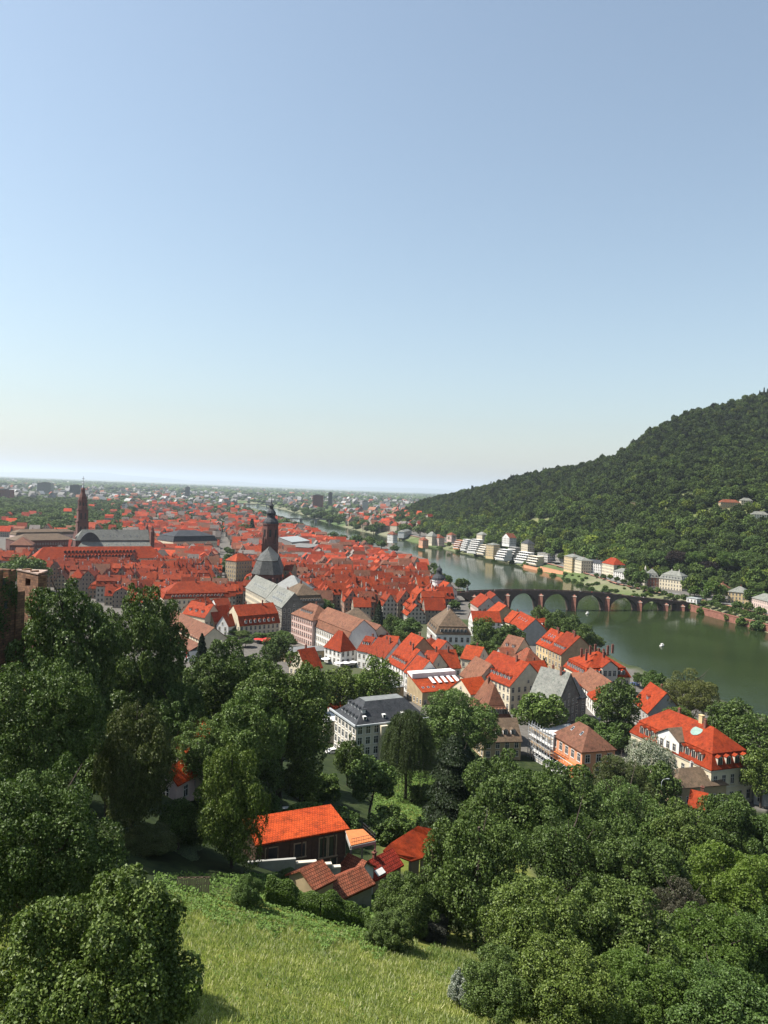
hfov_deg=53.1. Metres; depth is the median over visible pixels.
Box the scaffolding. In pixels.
[527,721,554,764]
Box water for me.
[237,502,767,716]
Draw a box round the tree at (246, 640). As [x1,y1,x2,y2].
[239,637,253,646]
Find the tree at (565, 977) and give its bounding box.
[503,929,625,1023]
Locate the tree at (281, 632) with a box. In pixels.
[276,630,290,634]
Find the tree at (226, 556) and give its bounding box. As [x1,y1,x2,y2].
[223,553,231,558]
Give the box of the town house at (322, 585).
[317,580,324,587]
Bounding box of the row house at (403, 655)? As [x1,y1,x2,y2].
[386,641,428,685]
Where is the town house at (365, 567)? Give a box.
[354,564,372,569]
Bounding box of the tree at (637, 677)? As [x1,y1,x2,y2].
[632,672,646,687]
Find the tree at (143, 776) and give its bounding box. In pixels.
[91,700,177,838]
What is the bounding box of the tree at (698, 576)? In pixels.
[689,573,703,581]
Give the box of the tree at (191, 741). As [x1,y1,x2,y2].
[169,715,225,781]
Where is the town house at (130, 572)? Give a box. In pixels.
[125,567,134,575]
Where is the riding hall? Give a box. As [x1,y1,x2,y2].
[346,608,371,620]
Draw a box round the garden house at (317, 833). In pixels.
[242,804,349,864]
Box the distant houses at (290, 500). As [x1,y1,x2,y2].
[0,483,418,511]
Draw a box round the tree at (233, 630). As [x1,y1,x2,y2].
[225,627,236,633]
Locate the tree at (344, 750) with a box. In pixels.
[333,733,363,785]
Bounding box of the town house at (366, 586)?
[362,582,371,590]
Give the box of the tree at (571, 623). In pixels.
[559,614,582,632]
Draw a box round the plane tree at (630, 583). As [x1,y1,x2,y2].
[627,581,633,586]
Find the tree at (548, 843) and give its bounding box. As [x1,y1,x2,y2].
[515,794,625,907]
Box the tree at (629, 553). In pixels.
[619,547,641,558]
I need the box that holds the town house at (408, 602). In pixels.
[402,595,421,608]
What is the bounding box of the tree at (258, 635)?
[250,632,266,638]
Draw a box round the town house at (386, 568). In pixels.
[381,565,393,570]
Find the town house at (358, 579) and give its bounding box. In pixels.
[356,574,374,586]
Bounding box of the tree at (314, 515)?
[309,512,320,518]
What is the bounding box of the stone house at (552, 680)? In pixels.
[530,664,579,724]
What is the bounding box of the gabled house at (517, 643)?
[501,634,531,653]
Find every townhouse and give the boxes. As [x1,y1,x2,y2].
[225,551,252,581]
[283,560,296,578]
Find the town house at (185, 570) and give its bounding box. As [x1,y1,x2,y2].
[181,563,189,573]
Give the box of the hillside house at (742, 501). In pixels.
[739,497,752,504]
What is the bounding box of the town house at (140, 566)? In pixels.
[131,562,144,567]
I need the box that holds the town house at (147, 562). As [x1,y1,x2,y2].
[141,558,155,564]
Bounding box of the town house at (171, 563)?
[169,560,175,567]
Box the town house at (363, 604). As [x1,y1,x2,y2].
[351,594,370,616]
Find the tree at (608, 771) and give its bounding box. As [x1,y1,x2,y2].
[585,749,655,823]
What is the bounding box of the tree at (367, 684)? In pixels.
[349,673,385,698]
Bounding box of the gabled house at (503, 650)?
[496,647,522,656]
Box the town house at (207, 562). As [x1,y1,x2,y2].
[203,556,211,564]
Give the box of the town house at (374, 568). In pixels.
[370,565,381,570]
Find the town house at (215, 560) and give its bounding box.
[204,555,219,564]
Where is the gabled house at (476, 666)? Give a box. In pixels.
[459,656,494,680]
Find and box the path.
[389,531,767,615]
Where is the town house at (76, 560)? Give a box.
[73,557,93,562]
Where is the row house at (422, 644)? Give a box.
[402,632,434,653]
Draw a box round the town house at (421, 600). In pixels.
[419,596,445,608]
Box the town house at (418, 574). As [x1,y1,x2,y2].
[410,571,424,578]
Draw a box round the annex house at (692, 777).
[659,761,728,805]
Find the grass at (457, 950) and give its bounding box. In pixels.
[0,892,547,1023]
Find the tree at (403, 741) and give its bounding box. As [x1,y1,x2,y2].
[378,708,437,800]
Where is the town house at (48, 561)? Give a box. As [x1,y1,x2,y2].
[44,558,58,565]
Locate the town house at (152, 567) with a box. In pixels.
[145,564,157,571]
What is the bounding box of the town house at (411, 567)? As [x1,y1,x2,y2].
[406,563,416,569]
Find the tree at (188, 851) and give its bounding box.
[171,842,201,860]
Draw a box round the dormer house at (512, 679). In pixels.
[485,650,537,711]
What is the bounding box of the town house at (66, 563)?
[58,559,76,567]
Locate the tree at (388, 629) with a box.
[382,624,396,634]
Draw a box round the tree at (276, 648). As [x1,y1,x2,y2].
[259,633,292,675]
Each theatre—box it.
[278,536,309,544]
[282,543,317,549]
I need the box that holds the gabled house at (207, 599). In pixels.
[182,595,213,612]
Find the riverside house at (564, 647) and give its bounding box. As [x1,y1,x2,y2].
[548,630,593,669]
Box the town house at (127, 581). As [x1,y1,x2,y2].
[121,575,138,587]
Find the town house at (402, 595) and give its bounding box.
[396,588,409,616]
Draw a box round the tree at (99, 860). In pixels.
[55,848,114,911]
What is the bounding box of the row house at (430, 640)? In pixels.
[426,634,435,644]
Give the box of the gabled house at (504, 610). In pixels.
[487,601,511,623]
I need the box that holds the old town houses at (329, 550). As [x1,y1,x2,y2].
[0,498,428,569]
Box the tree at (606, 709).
[592,677,642,725]
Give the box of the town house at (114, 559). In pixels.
[101,556,117,562]
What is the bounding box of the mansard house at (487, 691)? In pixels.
[468,676,511,717]
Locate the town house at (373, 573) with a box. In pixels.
[370,570,384,576]
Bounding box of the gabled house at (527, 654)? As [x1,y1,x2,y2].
[513,647,540,660]
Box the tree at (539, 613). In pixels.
[530,605,549,618]
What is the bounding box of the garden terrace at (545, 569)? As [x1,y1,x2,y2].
[522,564,563,574]
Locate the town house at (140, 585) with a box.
[133,581,148,593]
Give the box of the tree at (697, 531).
[692,527,710,538]
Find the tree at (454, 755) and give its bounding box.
[418,732,483,876]
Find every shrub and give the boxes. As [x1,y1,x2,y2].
[121,822,180,858]
[230,873,265,910]
[363,907,413,952]
[371,870,443,939]
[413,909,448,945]
[428,898,455,936]
[447,967,481,1006]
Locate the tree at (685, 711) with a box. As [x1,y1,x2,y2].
[662,705,697,719]
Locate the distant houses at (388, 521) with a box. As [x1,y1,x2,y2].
[338,506,432,533]
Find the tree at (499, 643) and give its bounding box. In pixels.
[489,632,505,645]
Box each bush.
[236,793,284,815]
[275,867,295,878]
[286,800,321,810]
[302,772,341,802]
[335,805,361,829]
[363,804,416,846]
[409,784,433,806]
[415,810,434,826]
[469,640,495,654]
[574,581,583,585]
[575,714,598,729]
[594,720,634,749]
[600,588,610,592]
[696,606,709,614]
[723,612,735,620]
[735,616,748,625]
[749,620,766,630]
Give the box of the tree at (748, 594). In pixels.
[743,588,757,601]
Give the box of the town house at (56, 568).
[47,561,62,586]
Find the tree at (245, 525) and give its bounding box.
[238,523,250,527]
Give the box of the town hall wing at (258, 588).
[245,575,277,603]
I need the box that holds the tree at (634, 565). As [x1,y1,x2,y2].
[626,563,639,569]
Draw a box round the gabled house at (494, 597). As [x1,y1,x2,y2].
[485,590,507,605]
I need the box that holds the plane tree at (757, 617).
[754,615,760,620]
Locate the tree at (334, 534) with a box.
[327,531,338,536]
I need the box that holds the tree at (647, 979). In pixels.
[592,946,697,1023]
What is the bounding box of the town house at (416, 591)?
[410,586,424,600]
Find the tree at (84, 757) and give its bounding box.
[30,717,93,782]
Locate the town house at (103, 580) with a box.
[96,572,121,601]
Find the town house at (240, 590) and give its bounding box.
[227,578,242,603]
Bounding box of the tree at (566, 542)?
[561,540,569,548]
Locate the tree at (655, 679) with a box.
[639,669,666,689]
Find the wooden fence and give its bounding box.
[177,876,210,892]
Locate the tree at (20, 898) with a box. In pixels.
[6,858,47,915]
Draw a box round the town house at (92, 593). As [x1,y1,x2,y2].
[88,581,95,598]
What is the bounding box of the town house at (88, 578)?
[80,566,97,594]
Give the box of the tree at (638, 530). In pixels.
[630,527,648,537]
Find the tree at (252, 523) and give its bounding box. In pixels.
[250,519,254,527]
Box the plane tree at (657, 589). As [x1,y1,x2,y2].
[654,587,661,592]
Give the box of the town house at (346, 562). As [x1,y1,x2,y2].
[338,559,352,567]
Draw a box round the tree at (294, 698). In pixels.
[222,650,334,803]
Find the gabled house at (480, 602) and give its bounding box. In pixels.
[470,593,494,610]
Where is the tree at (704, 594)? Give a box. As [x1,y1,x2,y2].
[699,590,711,600]
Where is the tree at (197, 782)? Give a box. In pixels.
[173,719,226,802]
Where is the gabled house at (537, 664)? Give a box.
[526,657,547,671]
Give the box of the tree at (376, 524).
[372,522,386,528]
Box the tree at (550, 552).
[545,550,554,556]
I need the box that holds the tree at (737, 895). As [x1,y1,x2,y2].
[684,839,767,930]
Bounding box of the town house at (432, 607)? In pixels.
[422,596,444,622]
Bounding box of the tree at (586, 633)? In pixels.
[572,623,595,644]
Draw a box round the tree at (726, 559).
[715,551,739,570]
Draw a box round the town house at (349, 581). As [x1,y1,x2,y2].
[345,576,358,586]
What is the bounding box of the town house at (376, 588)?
[371,584,389,593]
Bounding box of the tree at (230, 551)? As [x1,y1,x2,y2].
[225,549,233,553]
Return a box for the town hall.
[265,585,304,630]
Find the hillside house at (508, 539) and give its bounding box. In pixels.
[502,532,516,546]
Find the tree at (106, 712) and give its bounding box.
[54,690,113,760]
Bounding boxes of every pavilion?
[324,630,356,666]
[383,826,433,882]
[686,597,702,605]
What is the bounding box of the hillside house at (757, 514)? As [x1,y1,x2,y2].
[750,510,767,517]
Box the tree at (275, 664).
[236,653,282,682]
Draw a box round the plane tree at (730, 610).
[727,607,734,613]
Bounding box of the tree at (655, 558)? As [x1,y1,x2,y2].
[648,550,669,566]
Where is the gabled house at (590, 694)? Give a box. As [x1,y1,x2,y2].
[587,688,617,719]
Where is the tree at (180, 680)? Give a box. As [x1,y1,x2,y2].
[150,662,190,696]
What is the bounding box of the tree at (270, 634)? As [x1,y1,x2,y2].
[265,632,278,637]
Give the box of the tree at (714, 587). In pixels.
[702,580,724,595]
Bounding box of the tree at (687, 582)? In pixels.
[680,574,702,595]
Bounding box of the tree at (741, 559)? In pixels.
[733,550,760,566]
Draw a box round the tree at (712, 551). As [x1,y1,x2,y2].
[701,544,725,557]
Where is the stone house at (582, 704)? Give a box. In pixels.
[573,677,587,718]
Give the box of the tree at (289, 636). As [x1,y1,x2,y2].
[282,633,294,638]
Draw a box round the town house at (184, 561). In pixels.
[176,556,191,569]
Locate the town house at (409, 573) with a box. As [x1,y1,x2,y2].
[405,570,422,577]
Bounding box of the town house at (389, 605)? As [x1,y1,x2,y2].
[377,591,397,618]
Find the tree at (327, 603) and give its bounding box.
[322,599,334,609]
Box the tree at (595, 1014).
[569,977,626,1023]
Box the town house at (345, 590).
[340,586,361,611]
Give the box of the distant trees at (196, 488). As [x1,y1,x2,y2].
[0,477,438,500]
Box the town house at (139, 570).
[129,567,146,571]
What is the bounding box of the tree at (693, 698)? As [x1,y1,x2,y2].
[658,668,721,717]
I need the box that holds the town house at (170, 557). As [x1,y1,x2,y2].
[164,554,176,558]
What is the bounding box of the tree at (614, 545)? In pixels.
[609,543,623,548]
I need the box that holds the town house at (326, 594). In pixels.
[316,588,332,603]
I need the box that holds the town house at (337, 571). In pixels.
[333,568,350,575]
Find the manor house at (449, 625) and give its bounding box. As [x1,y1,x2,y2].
[427,605,471,647]
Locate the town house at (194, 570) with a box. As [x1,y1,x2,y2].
[190,565,202,573]
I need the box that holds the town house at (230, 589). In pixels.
[218,582,235,604]
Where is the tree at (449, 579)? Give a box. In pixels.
[446,575,452,583]
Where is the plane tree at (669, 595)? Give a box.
[666,593,674,598]
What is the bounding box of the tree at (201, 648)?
[193,633,208,690]
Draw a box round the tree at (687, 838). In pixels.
[626,796,721,881]
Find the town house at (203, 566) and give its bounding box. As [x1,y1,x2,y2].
[195,563,207,570]
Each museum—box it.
[5,533,72,549]
[10,537,34,550]
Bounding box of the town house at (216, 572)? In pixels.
[213,566,220,575]
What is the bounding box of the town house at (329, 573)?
[324,569,333,576]
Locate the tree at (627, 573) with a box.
[623,566,639,579]
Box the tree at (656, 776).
[636,760,682,807]
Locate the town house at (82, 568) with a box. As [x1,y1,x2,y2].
[70,562,91,571]
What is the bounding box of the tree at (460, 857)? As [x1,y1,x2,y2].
[419,808,530,950]
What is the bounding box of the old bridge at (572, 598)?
[457,589,700,611]
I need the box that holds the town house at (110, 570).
[102,568,113,574]
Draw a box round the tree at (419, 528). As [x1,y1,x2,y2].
[412,524,427,535]
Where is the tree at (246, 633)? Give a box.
[236,630,250,638]
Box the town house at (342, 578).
[335,572,355,582]
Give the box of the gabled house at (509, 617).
[502,609,518,625]
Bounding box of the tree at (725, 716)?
[704,697,760,739]
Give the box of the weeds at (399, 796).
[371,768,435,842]
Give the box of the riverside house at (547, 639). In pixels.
[535,627,563,666]
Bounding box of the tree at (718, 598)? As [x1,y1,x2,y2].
[712,594,725,601]
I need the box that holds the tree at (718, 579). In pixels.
[708,576,726,583]
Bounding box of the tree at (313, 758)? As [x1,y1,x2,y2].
[283,711,332,783]
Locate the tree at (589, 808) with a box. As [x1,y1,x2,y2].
[506,759,618,879]
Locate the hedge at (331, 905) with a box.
[264,874,369,929]
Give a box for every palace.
[291,601,323,645]
[315,607,377,660]
[363,619,391,635]
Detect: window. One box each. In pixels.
[162,788,169,796]
[183,783,188,797]
[265,846,278,858]
[293,841,306,858]
[318,836,327,859]
[327,834,336,857]
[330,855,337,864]
[357,727,362,734]
[357,737,361,745]
[365,736,370,744]
[365,746,369,754]
[366,726,370,733]
[373,735,378,743]
[373,745,377,753]
[374,725,378,732]
[576,752,580,762]
[585,754,590,763]
[596,754,600,762]
[665,740,669,748]
[672,743,675,751]
[730,773,734,783]
[746,789,750,798]
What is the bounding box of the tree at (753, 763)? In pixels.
[738,748,767,807]
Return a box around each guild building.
[278,575,313,589]
[288,580,324,606]
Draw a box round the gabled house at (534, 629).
[510,611,546,644]
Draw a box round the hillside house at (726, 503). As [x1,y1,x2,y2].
[718,498,739,508]
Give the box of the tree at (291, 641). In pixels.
[287,638,297,644]
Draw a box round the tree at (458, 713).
[421,687,501,767]
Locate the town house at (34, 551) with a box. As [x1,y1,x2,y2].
[28,548,37,557]
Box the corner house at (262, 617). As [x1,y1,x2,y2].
[227,600,279,637]
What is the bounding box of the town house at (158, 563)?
[152,559,168,567]
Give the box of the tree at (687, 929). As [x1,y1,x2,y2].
[662,901,767,1010]
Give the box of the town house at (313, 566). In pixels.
[305,563,321,573]
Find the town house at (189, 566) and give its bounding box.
[187,560,192,571]
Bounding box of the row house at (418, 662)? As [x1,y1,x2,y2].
[404,654,435,691]
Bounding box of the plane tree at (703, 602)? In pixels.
[700,600,708,604]
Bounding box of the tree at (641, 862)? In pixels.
[580,813,692,912]
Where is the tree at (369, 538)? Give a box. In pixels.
[362,536,376,542]
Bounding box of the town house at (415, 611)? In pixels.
[401,601,426,623]
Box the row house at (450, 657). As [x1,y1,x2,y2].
[425,646,461,678]
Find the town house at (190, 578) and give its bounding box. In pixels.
[181,576,199,580]
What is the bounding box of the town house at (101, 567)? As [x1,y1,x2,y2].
[93,562,110,574]
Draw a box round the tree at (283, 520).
[278,518,291,522]
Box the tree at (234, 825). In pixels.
[192,740,271,872]
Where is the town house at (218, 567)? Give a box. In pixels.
[209,563,221,577]
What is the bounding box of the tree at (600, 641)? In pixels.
[588,634,605,647]
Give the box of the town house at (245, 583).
[242,577,250,603]
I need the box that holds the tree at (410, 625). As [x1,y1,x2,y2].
[394,617,422,634]
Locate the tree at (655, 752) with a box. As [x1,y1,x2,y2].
[621,725,677,778]
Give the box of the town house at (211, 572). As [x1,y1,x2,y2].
[208,565,215,577]
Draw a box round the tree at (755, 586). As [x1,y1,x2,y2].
[746,581,766,591]
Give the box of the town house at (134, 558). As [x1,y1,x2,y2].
[131,553,139,561]
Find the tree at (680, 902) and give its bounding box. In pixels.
[641,871,719,956]
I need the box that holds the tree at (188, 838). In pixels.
[180,817,216,845]
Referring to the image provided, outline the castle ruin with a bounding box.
[16,568,47,690]
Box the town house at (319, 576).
[314,573,324,579]
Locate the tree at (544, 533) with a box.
[543,527,556,534]
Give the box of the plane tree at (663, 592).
[660,590,667,595]
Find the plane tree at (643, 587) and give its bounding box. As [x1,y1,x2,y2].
[640,585,647,589]
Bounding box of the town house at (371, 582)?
[360,576,382,588]
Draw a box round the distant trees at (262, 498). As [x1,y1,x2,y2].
[0,484,415,513]
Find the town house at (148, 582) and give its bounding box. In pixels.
[131,577,152,592]
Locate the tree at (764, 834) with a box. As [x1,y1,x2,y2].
[727,813,767,896]
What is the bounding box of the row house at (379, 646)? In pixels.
[366,635,398,669]
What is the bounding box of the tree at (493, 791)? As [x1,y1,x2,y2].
[458,748,576,870]
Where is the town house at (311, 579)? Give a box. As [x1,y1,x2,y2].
[300,576,316,582]
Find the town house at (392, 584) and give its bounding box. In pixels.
[386,579,404,588]
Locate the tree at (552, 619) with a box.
[544,609,565,630]
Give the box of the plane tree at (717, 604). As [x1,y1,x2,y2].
[714,602,721,607]
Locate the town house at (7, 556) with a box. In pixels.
[2,551,24,567]
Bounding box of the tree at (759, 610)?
[752,606,766,614]
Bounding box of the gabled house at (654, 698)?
[633,682,676,723]
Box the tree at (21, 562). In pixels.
[0,554,52,577]
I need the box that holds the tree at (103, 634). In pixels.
[3,576,131,723]
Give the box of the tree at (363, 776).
[346,754,396,818]
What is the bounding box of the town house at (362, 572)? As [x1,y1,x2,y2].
[353,568,369,575]
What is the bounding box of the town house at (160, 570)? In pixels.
[158,566,177,573]
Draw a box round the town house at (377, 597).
[375,592,395,608]
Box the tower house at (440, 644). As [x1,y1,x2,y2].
[431,638,453,649]
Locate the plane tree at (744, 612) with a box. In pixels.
[740,610,749,615]
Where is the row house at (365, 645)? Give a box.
[356,633,375,668]
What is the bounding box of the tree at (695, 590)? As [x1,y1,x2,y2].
[687,585,701,596]
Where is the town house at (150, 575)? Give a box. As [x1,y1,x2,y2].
[139,572,155,579]
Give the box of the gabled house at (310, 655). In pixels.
[288,644,322,675]
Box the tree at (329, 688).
[291,662,333,709]
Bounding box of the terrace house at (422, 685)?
[407,668,459,706]
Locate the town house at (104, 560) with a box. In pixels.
[93,556,110,561]
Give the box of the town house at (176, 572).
[162,569,183,574]
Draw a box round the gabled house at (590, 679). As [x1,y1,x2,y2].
[571,667,619,705]
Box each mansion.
[563,644,630,691]
[629,707,752,801]
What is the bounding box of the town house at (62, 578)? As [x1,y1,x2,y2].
[54,570,68,589]
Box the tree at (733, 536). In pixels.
[722,532,743,542]
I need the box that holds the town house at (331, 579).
[321,575,334,582]
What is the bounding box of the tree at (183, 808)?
[156,796,199,851]
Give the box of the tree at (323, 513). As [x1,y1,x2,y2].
[317,510,327,517]
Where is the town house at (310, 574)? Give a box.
[305,569,316,577]
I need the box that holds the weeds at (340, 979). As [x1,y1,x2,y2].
[5,930,483,1023]
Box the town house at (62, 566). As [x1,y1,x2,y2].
[47,564,64,571]
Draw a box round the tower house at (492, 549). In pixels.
[486,543,499,558]
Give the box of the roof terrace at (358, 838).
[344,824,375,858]
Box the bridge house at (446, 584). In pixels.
[436,579,456,601]
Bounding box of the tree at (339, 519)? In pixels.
[333,517,342,522]
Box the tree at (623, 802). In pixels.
[586,763,668,854]
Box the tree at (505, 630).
[493,624,525,641]
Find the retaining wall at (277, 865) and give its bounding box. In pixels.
[248,857,340,874]
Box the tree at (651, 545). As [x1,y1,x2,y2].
[644,539,661,551]
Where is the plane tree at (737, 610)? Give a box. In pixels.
[734,607,742,613]
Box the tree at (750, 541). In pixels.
[741,534,765,548]
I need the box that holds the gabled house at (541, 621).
[536,616,553,631]
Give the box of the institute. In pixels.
[329,694,428,764]
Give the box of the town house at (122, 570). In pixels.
[115,563,127,574]
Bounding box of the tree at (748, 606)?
[742,602,754,610]
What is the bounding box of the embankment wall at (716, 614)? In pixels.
[688,604,767,631]
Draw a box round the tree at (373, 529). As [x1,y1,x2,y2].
[368,526,378,533]
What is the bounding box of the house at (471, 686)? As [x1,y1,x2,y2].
[451,676,484,705]
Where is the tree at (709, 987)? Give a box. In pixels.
[656,952,767,1023]
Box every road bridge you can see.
[237,503,274,506]
[287,518,333,522]
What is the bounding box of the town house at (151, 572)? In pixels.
[138,571,157,578]
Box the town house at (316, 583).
[313,578,330,586]
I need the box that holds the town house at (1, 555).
[0,550,11,564]
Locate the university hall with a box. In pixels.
[157,530,217,546]
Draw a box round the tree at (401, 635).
[392,629,409,641]
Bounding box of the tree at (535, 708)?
[509,691,569,749]
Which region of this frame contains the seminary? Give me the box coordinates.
[29,546,162,563]
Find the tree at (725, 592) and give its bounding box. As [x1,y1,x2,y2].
[719,584,728,595]
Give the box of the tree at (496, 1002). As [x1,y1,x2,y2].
[460,942,541,1023]
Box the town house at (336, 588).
[326,581,345,607]
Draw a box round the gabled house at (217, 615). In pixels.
[211,604,229,627]
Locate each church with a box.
[71,476,154,547]
[250,496,282,583]
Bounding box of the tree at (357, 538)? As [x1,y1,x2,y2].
[349,535,362,542]
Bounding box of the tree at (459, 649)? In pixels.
[453,644,463,656]
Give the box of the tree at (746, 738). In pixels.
[724,712,767,767]
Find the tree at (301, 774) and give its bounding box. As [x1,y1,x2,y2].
[278,758,323,801]
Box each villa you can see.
[387,531,397,542]
[390,522,399,530]
[398,529,411,537]
[418,537,428,547]
[426,532,436,545]
[436,534,444,545]
[446,532,455,541]
[476,532,486,542]
[521,539,534,552]
[534,721,616,778]
[564,553,580,572]
[574,556,592,572]
[590,559,602,573]
[602,557,624,575]
[613,567,628,580]
[643,566,658,586]
[659,569,687,590]
[727,585,750,603]
[751,593,767,611]
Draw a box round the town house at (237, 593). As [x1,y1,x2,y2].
[219,583,238,604]
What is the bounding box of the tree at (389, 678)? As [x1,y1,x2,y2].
[354,652,402,696]
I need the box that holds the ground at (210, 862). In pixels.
[0,402,767,1023]
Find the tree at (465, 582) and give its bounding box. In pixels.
[458,578,470,590]
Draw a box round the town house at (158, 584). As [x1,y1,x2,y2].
[154,579,171,588]
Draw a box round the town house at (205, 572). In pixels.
[197,566,210,576]
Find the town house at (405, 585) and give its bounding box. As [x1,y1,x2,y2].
[397,582,416,588]
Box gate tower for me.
[432,564,445,586]
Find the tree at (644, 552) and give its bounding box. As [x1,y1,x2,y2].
[634,549,652,559]
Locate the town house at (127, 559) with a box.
[124,556,132,562]
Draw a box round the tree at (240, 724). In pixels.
[202,686,288,777]
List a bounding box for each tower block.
[0,488,13,497]
[37,482,53,493]
[70,484,81,494]
[185,486,189,496]
[312,494,323,506]
[328,492,332,505]
[362,500,367,509]
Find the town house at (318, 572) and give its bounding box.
[313,568,324,574]
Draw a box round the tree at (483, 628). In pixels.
[471,616,494,641]
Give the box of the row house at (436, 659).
[424,648,448,668]
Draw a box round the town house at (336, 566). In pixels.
[330,562,340,573]
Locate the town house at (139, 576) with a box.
[132,569,142,578]
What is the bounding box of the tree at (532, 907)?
[477,873,596,989]
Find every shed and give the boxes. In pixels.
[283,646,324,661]
[285,859,336,893]
[333,865,375,908]
[340,853,376,893]
[368,848,403,894]
[687,785,708,816]
[752,786,767,805]
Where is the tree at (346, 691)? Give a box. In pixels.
[325,665,365,707]
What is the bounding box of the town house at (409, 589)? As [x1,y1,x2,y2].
[398,584,421,593]
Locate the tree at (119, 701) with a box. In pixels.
[99,674,154,736]
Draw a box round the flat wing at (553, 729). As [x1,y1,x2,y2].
[540,724,570,750]
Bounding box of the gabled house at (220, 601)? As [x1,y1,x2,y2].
[212,596,231,608]
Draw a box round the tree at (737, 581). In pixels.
[729,578,746,588]
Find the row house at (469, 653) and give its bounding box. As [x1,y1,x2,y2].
[460,642,488,671]
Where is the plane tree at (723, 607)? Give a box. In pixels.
[720,605,728,610]
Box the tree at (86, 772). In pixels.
[77,745,139,817]
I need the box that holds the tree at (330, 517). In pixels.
[324,514,335,522]
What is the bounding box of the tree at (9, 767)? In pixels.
[0,748,29,788]
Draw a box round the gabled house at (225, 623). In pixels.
[216,612,235,635]
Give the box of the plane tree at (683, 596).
[680,594,687,599]
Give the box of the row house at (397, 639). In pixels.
[378,632,401,644]
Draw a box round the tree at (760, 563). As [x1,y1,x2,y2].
[746,555,767,569]
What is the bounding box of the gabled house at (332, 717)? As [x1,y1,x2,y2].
[322,711,334,742]
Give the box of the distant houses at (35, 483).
[7,478,422,500]
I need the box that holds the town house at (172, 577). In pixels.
[158,572,181,581]
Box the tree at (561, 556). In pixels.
[556,553,563,558]
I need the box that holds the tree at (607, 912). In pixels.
[554,875,684,973]
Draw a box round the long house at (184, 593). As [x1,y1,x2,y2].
[159,577,230,612]
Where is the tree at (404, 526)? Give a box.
[397,523,411,529]
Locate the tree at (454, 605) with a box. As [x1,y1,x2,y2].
[447,600,460,612]
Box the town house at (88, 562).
[79,558,96,564]
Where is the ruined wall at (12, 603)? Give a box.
[0,568,24,686]
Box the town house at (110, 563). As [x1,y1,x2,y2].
[96,561,113,569]
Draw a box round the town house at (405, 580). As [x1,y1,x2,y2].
[391,575,408,583]
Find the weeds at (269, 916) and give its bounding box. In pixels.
[153,870,397,958]
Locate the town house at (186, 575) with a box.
[181,572,196,576]
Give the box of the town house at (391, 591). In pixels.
[378,586,397,594]
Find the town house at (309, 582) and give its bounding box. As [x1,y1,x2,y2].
[306,580,316,587]
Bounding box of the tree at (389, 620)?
[383,613,400,629]
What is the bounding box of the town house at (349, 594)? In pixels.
[341,587,357,612]
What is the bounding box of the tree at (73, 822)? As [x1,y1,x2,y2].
[0,751,128,948]
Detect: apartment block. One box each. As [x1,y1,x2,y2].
[452,540,462,549]
[460,539,470,550]
[467,539,483,553]
[476,544,485,555]
[494,549,512,560]
[508,547,520,560]
[514,551,533,563]
[526,555,543,565]
[537,552,555,563]
[554,554,563,562]
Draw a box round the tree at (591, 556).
[584,553,598,559]
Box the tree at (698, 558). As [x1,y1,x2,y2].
[683,551,708,563]
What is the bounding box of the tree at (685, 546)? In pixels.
[674,540,695,552]
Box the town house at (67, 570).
[64,566,69,574]
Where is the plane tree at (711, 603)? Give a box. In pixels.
[707,600,714,605]
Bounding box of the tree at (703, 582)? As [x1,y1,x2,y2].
[693,578,708,591]
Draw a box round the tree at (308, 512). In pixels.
[303,510,311,515]
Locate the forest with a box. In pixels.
[0,392,767,590]
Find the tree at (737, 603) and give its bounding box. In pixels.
[731,600,742,608]
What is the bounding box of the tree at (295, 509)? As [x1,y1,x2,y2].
[290,507,298,512]
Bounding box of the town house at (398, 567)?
[392,565,405,569]
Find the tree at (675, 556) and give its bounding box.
[664,550,689,564]
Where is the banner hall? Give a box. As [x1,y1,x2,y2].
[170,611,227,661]
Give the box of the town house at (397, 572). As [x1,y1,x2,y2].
[386,569,405,575]
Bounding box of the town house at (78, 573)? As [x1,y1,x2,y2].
[69,566,83,590]
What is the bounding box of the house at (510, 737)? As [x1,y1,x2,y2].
[473,718,522,759]
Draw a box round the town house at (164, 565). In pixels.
[157,562,167,571]
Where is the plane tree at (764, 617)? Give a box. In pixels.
[760,615,767,620]
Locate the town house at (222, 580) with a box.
[204,575,227,582]
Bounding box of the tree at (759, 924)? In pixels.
[707,904,767,1009]
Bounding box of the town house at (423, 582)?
[415,574,431,588]
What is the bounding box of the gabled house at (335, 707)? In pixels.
[321,693,341,713]
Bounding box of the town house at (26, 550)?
[22,547,32,552]
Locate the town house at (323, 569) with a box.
[314,565,329,572]
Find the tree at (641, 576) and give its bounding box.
[631,569,650,584]
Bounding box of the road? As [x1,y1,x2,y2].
[393,531,767,613]
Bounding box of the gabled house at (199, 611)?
[182,599,218,625]
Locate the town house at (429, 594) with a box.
[420,589,445,602]
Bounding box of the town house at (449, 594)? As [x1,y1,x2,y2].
[434,584,454,610]
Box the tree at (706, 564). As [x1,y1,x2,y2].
[699,561,719,571]
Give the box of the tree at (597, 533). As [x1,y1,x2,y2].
[590,531,606,538]
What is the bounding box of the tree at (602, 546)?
[596,542,607,549]
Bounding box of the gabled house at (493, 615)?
[468,608,501,635]
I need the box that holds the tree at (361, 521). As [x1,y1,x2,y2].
[358,519,369,524]
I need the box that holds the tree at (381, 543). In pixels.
[376,540,387,548]
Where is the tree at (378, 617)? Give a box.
[372,600,383,624]
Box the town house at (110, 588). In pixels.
[104,581,120,604]
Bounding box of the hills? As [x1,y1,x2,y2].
[0,472,457,492]
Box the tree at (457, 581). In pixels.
[454,578,461,587]
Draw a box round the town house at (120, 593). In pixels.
[112,583,130,607]
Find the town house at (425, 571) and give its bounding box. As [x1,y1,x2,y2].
[411,568,429,573]
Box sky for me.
[0,0,767,490]

